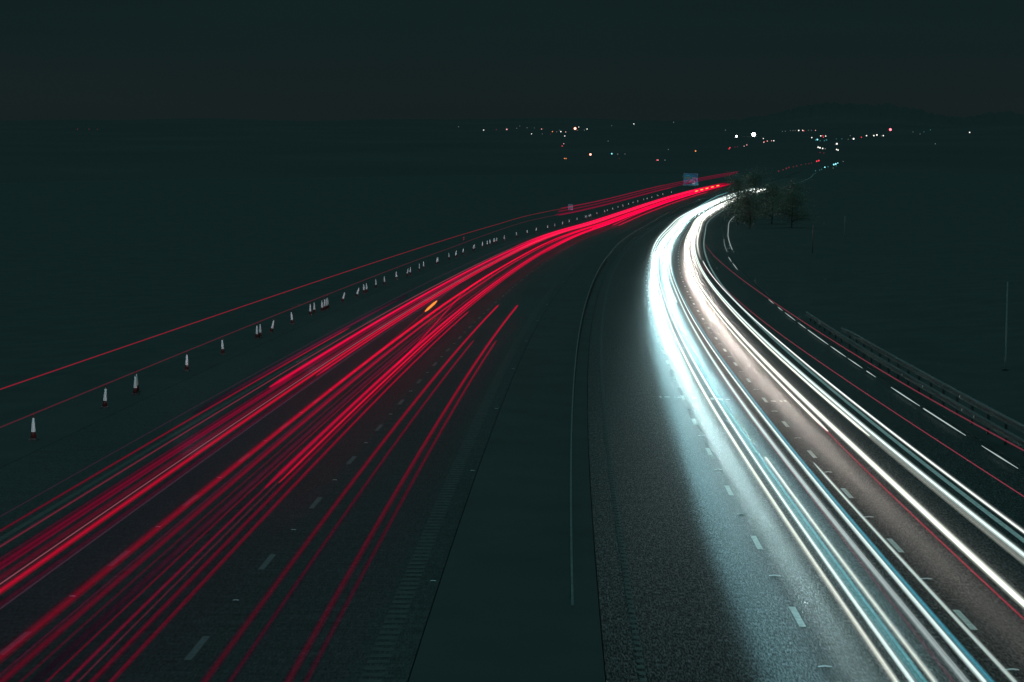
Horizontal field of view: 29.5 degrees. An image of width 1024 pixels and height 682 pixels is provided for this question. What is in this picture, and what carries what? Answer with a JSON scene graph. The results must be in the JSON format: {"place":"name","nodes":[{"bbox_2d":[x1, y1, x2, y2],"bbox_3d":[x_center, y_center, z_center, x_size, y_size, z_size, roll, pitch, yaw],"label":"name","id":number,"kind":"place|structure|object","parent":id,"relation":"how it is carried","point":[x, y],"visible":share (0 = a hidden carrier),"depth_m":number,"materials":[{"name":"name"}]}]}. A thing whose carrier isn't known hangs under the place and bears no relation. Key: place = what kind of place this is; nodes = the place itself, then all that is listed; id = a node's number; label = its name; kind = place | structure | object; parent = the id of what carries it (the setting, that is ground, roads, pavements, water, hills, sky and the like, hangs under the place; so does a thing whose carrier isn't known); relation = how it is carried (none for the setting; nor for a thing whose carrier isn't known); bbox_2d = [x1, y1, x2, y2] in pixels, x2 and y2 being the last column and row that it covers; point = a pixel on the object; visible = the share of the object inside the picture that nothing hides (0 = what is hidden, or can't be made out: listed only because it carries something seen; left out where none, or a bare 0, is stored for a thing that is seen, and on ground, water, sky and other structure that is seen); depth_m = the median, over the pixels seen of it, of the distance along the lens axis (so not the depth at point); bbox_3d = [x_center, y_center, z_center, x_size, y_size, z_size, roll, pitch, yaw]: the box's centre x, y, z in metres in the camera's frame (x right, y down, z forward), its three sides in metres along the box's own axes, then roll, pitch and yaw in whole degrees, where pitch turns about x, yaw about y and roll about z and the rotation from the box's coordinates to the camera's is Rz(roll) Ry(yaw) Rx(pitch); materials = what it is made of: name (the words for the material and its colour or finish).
{"place":"outdoors","nodes":[
{"label":"outdoors","id":0,"kind":"place"},
{"bbox_2d":[0,172,1023,681],"bbox_3d":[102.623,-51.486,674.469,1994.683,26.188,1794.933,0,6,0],"label":"ground","id":1,"kind":"structure","parent":0,"point":[110,286],"depth_m":172.16,"materials":[{"name":"green plant"}]},
{"bbox_2d":[28,412,38,440],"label":"traffic cone","id":2,"kind":"object","parent":1,"relation":"on","point":[33,434],"visible":1,"depth_m":69.81,"materials":[{"name":"white plastic"}]},
{"bbox_2d":[100,384,108,407],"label":"traffic cone","id":3,"kind":"object","parent":1,"relation":"on","point":[104,404],"visible":1,"depth_m":80.14,"materials":[{"name":"white plastic"}]},
{"bbox_2d":[131,372,138,394],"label":"traffic cone","id":4,"kind":"object","parent":1,"relation":"on","point":[135,388],"visible":1,"depth_m":85.36,"materials":[{"name":"white plastic"}]},
{"bbox_2d":[183,351,189,370],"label":"traffic cone","id":5,"kind":"object","parent":1,"relation":"on","point":[186,366],"visible":1,"depth_m":96.50,"materials":[{"name":"white plastic"}]},
{"bbox_2d":[220,338,225,354],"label":"traffic cone","id":6,"kind":"object","parent":1,"relation":"on","point":[222,350],"visible":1,"depth_m":106.12,"materials":[{"name":"white plastic"}]},
{"bbox_2d":[254,325,258,338],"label":"traffic cone","id":7,"kind":"object","parent":1,"relation":"on","point":[256,335],"visible":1,"depth_m":117.05,"materials":[{"name":"white plastic"}]},
{"bbox_2d":[258,323,262,337],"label":"traffic cone","id":8,"kind":"object","parent":1,"relation":"on","point":[260,335],"visible":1,"depth_m":118.16,"materials":[{"name":"white plastic"}]},
{"bbox_2d":[269,317,274,332],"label":"traffic cone","id":9,"kind":"object","parent":1,"relation":"on","point":[271,329],"visible":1,"depth_m":122.07,"materials":[{"name":"white plastic"}]},
{"bbox_2d":[0,173,784,681],"bbox_3d":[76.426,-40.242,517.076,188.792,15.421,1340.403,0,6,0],"label":"outbound carriageway","id":10,"kind":"structure","parent":1,"relation":"on","point":[140,541],"depth_m":57.37,"materials":[{"name":"black asphalt"}]},
{"bbox_2d":[568,204,572,209],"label":"marker sign","id":11,"kind":"object","parent":1,"relation":"on","point":[570,206],"visible":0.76,"depth_m":500.82,"materials":[{"name":"metal"}]},
{"bbox_2d":[570,190,729,608],"bbox_3d":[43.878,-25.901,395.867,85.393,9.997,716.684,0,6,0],"label":"safety barrier","id":12,"kind":"object","parent":1,"relation":"on","point":[572,415],"visible":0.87,"depth_m":73.60,"materials":[{"name":"metal"}]},
{"bbox_2d":[683,173,697,187],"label":"direction sign","id":13,"kind":"object","parent":1,"relation":"on","point":[690,179],"visible":0.98,"depth_m":780.70,"materials":[{"name":"metal"}]},
{"bbox_2d":[714,170,765,224],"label":"tree","id":14,"kind":"object","parent":1,"relation":"on","point":[735,186],"visible":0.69,"depth_m":465.67,"materials":[{"name":"green plant"}]},
{"bbox_2d":[726,187,769,228],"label":"tree","id":15,"kind":"object","parent":1,"relation":"on","point":[750,201],"visible":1,"depth_m":425.60,"materials":[{"name":"green plant"}]},
{"bbox_2d":[724,165,778,218],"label":"tree","id":16,"kind":"object","parent":1,"relation":"on","point":[753,183],"visible":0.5,"depth_m":513.42,"materials":[{"name":"green plant"}]},
{"bbox_2d":[755,179,790,223],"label":"tree","id":17,"kind":"object","parent":1,"relation":"on","point":[770,189],"visible":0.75,"depth_m":474.87,"materials":[{"name":"green plant"}]},
{"bbox_2d":[767,184,824,227],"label":"tree","id":18,"kind":"object","parent":1,"relation":"on","point":[792,199],"visible":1,"depth_m":435.44,"materials":[{"name":"green plant"}]},
{"bbox_2d":[778,176,816,211],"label":"tree","id":19,"kind":"object","parent":1,"relation":"on","point":[797,186],"visible":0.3,"depth_m":550.90,"materials":[{"name":"green plant"}]},
{"bbox_2d":[588,175,1023,681],"bbox_3d":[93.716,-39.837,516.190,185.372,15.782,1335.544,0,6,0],"label":"oncoming carriageway","id":20,"kind":"structure","parent":1,"relation":"on","point":[690,559],"depth_m":58.11,"materials":[{"name":"grey asphalt"}]},
{"bbox_2d":[806,311,1023,455],"bbox_3d":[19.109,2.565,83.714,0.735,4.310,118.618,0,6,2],"label":"safety barrier","id":21,"kind":"object","parent":1,"relation":"on","point":[1005,433],"visible":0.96,"depth_m":86.74,"materials":[{"name":"metal"}]},
{"bbox_2d":[1002,282,1008,369],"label":"mast","id":22,"kind":"object","parent":1,"relation":"on","point":[1006,331],"visible":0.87,"depth_m":102.65,"materials":[{"name":"metal"}]},
{"bbox_2d":[0,102,1023,182],"bbox_3d":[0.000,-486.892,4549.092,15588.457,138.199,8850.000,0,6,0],"label":"hills","id":23,"kind":"structure","parent":0,"point":[991,142],"depth_m":2080.17,"materials":[{"name":"black"}]},
{"bbox_2d":[0,0,1023,120],"label":"sky","id":24,"kind":"structure","parent":0,"point":[295,60],"materials":[{"name":"black"}]}
]}

